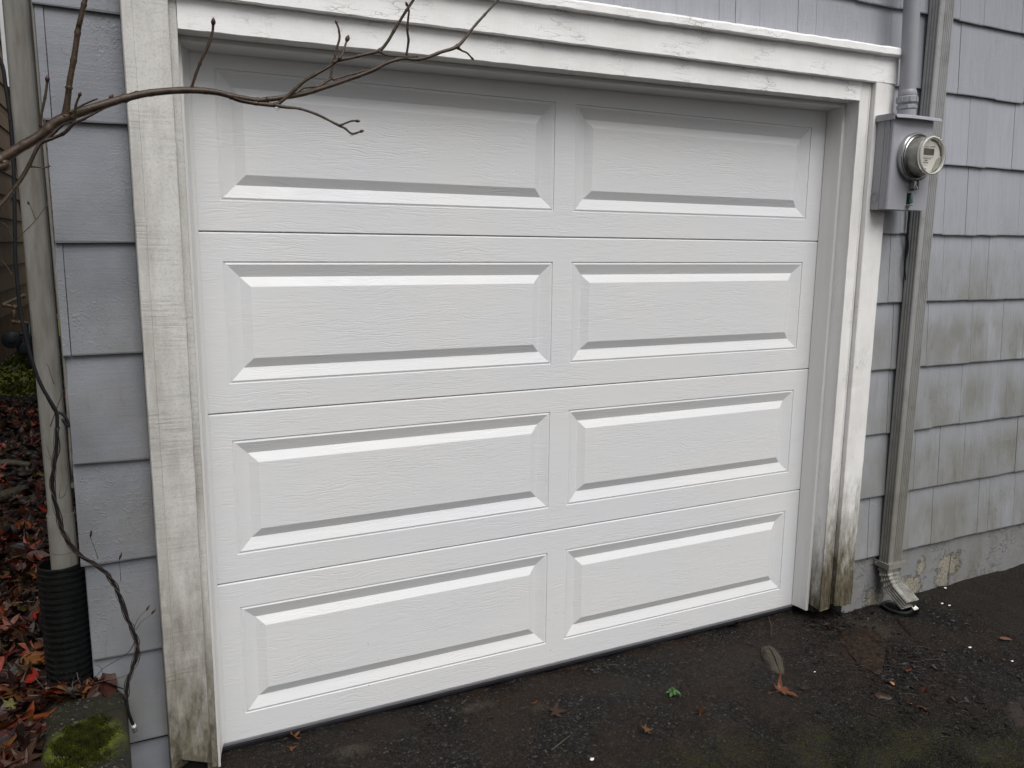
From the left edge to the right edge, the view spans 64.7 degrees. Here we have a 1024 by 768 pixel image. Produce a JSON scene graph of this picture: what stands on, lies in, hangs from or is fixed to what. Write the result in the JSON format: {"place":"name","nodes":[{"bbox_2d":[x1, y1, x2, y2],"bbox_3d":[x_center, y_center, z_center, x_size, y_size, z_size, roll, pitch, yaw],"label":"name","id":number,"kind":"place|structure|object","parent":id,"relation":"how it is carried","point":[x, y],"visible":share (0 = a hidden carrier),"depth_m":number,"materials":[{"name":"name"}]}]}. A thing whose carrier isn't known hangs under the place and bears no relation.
{"place":"outdoors","nodes":[
{"label":"outdoors","id":0,"kind":"place"},
{"bbox_2d":[0,320,90,767],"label":"yard soil","id":1,"kind":"structure","parent":0,"point":[39,745],"depth_m":2.55,"materials":[{"name":"brown soil"}]},
{"bbox_2d":[1,294,33,368],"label":"gas meter","id":2,"kind":"object","parent":1,"relation":"on","point":[11,340],"visible":0.77,"depth_m":7.78,"materials":[{"name":"grey metal"}]},
{"bbox_2d":[0,0,58,362],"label":"neighbour house","id":3,"kind":"structure","parent":1,"relation":"on","point":[7,286],"depth_m":9.22,"materials":[{"name":"beige"}]},
{"bbox_2d":[0,0,9,90],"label":"window","id":4,"kind":"structure","parent":3,"relation":"in","point":[1,10],"depth_m":9.40,"materials":[{"name":"glass"}]},
{"bbox_2d":[0,336,64,397],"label":"moss lawn","id":5,"kind":"structure","parent":1,"relation":"on","point":[14,359],"depth_m":7.24,"materials":[{"name":"green plant"}]},
{"bbox_2d":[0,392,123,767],"bbox_3d":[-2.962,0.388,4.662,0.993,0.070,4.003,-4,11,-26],"label":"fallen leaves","id":6,"kind":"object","parent":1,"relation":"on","point":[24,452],"visible":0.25,"depth_m":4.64,"materials":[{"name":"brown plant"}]},
{"bbox_2d":[0,484,29,502],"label":"fallen stick","id":7,"kind":"object","parent":6,"relation":"on","point":[6,494],"visible":0.82,"depth_m":3.78,"materials":[{"name":"brown wood"}]},
{"bbox_2d":[0,459,31,466],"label":"fallen stick","id":8,"kind":"object","parent":6,"relation":"on","point":[12,462],"visible":0.96,"depth_m":4.28,"materials":[{"name":"brown wood"}]},
{"bbox_2d":[0,0,498,209],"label":"bare tree","id":9,"kind":"object","parent":1,"relation":"on","point":[46,132],"visible":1,"depth_m":1.32,"materials":[{"name":"brown plant"}]},
{"bbox_2d":[71,563,1023,767],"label":"driveway","id":10,"kind":"structure","parent":0,"point":[994,592],"depth_m":2.86,"materials":[{"name":"black asphalt"}]},
{"bbox_2d":[41,690,131,767],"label":"retaining curb","id":11,"kind":"structure","parent":10,"relation":"on","point":[77,710],"depth_m":2.11,"materials":[{"name":"concrete"}]},
{"bbox_2d":[46,713,120,767],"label":"moss cushion","id":12,"kind":"object","parent":11,"relation":"on","point":[86,739],"visible":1,"depth_m":2.00,"materials":[{"name":"green plant"}]},
{"bbox_2d":[290,730,301,738],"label":"fallen leaf","id":13,"kind":"object","parent":10,"relation":"on","point":[295,734],"visible":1,"depth_m":2.65,"materials":[{"name":"brown plant"}]},
{"bbox_2d":[32,0,1023,767],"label":"house","id":14,"kind":"structure","parent":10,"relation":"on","point":[534,336],"depth_m":2.76,"materials":[{"name":"grey wood"}]},
{"bbox_2d":[2,0,78,569],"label":"downspout","id":15,"kind":"object","parent":14,"relation":"attached to","point":[19,41],"visible":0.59,"depth_m":2.09,"materials":[{"name":"paint"}]},
{"bbox_2d":[30,0,73,475],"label":"thin pipe","id":16,"kind":"object","parent":14,"relation":"attached to","point":[49,204],"visible":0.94,"depth_m":2.04,"materials":[{"name":"metal"}]},
{"bbox_2d":[36,557,93,693],"bbox_3d":[-1.250,0.672,2.265,0.118,0.364,0.118,-4,11,-26],"label":"corrugated drain pipe","id":17,"kind":"object","parent":14,"relation":"attached to","point":[64,617],"visible":0.88,"depth_m":2.22,"materials":[{"name":"black plastic"}]},
{"bbox_2d":[0,57,138,732],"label":"coaxial cable","id":18,"kind":"object","parent":14,"relation":"hanging from","point":[65,421],"visible":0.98,"depth_m":1.98,"materials":[{"name":"black rubber"}]},
{"bbox_2d":[0,109,155,699],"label":"dry vine","id":19,"kind":"object","parent":18,"relation":"attached to","point":[61,533],"visible":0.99,"depth_m":2.11,"materials":[{"name":"brown plant"}]},
{"bbox_2d":[189,51,826,751],"bbox_3d":[0.170,0.025,2.941,2.433,2.167,0.058,-4,11,-26],"label":"garage door","id":20,"kind":"structure","parent":14,"relation":"in","point":[506,380],"depth_m":2.78,"materials":[{"name":"white metal"}]},
{"bbox_2d":[870,113,945,210],"bbox_3d":[1.567,-0.865,3.163,0.252,0.359,0.169,-4,11,-26],"label":"electric meter","id":21,"kind":"object","parent":14,"relation":"attached to","point":[910,155],"visible":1,"depth_m":3.14,"materials":[{"name":"grey paint"}]},
{"bbox_2d":[904,211,909,279],"bbox_3d":[1.659,-0.590,3.393,0.022,0.306,0.009,-4,11,-26],"label":"ground wire","id":22,"kind":"object","parent":21,"relation":"hanging from","point":[908,219],"visible":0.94,"depth_m":3.39,"materials":[{"name":"black metal"}]},
{"bbox_2d":[896,0,920,114],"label":"conduit","id":23,"kind":"object","parent":14,"relation":"attached to","point":[907,98],"visible":0.95,"depth_m":3.11,"materials":[{"name":"silver metal"}]},
{"bbox_2d":[873,0,954,608],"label":"downspout","id":24,"kind":"object","parent":14,"relation":"attached to","point":[890,562],"visible":0.98,"depth_m":3.44,"materials":[{"name":"grey paint"}]},
{"bbox_2d":[543,702,566,716],"bbox_3d":[0.153,1.132,2.800,0.076,0.014,0.069,-7,12,-38],"label":"fallen leaf","id":25,"kind":"object","parent":10,"relation":"on","point":[555,710],"visible":1,"depth_m":2.81,"materials":[{"name":"brown plant"}]},
{"bbox_2d":[551,735,570,750],"bbox_3d":[0.161,1.165,2.630,0.009,0.011,0.105,9,13,40],"label":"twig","id":26,"kind":"object","parent":10,"relation":"on","point":[560,742],"visible":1,"depth_m":2.62,"materials":[{"name":"wood"}]},
{"bbox_2d":[219,570,1023,767],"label":"grit","id":27,"kind":"object","parent":10,"relation":"on","point":[650,703],"visible":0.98,"depth_m":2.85,"materials":[{"name":"black gravel"}]},
{"bbox_2d":[640,722,652,732],"bbox_3d":[0.450,1.149,2.698,0.042,0.024,0.039,3,10,15],"label":"fallen leaf","id":28,"kind":"object","parent":10,"relation":"on","point":[645,728],"visible":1,"depth_m":2.70,"materials":[{"name":"brown plant"}]},
{"bbox_2d":[301,585,1023,767],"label":"leaf debris","id":29,"kind":"object","parent":10,"relation":"on","point":[945,679],"visible":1,"depth_m":3.04,"materials":[{"name":"brown plant"}]},
{"bbox_2d":[666,687,680,696],"bbox_3d":[0.584,1.117,2.930,0.052,0.023,0.053,-4,11,-26],"label":"weed plant","id":30,"kind":"object","parent":10,"relation":"on","point":[672,691],"visible":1,"depth_m":2.92,"materials":[{"name":"green plant"}]},
{"bbox_2d":[692,703,706,716],"bbox_3d":[0.663,1.137,2.805,0.079,0.050,0.034,-5,11,-32],"label":"fallen leaf","id":31,"kind":"object","parent":10,"relation":"on","point":[701,710],"visible":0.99,"depth_m":2.81,"materials":[{"name":"brown plant"}]},
{"bbox_2d":[761,646,783,674],"bbox_3d":[1.027,1.082,3.180,0.075,0.048,0.209,1,10,2],"label":"fallen leaf","id":32,"kind":"object","parent":10,"relation":"on","point":[772,658],"visible":0.94,"depth_m":3.16,"materials":[{"name":"beige plant"}]},
{"bbox_2d":[769,672,797,696],"bbox_3d":[0.978,1.108,2.947,0.105,0.080,0.080,-1,10,-8],"label":"fallen leaf","id":33,"kind":"object","parent":10,"relation":"on","point":[783,690],"visible":1,"depth_m":2.95,"materials":[{"name":"brown plant"}]},
{"bbox_2d":[838,625,884,675],"bbox_3d":[1.423,1.076,3.285,0.173,0.034,0.423,4,10,17],"label":"lifted patch","id":34,"kind":"object","parent":10,"relation":"on","point":[870,654],"visible":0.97,"depth_m":3.28,"materials":[{"name":"brown soil"}]},
{"bbox_2d":[876,692,891,699],"bbox_3d":[1.341,1.126,2.919,0.060,0.023,0.016,1,10,5],"label":"fallen leaf","id":35,"kind":"object","parent":10,"relation":"on","point":[879,695],"visible":1,"depth_m":2.92,"materials":[{"name":"brown plant"}]},
{"bbox_2d":[882,600,913,617],"bbox_3d":[1.756,1.059,3.689,0.134,0.100,0.134,-4,11,-26],"label":"drain inlet","id":36,"kind":"object","parent":10,"relation":"in","point":[891,606],"visible":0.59,"depth_m":3.67,"materials":[{"name":"black plastic"}]},
{"bbox_2d":[919,685,932,692],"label":"fallen leaf","id":37,"kind":"object","parent":10,"relation":"on","point":[923,689],"visible":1,"depth_m":2.96,"materials":[{"name":"brown plant"}]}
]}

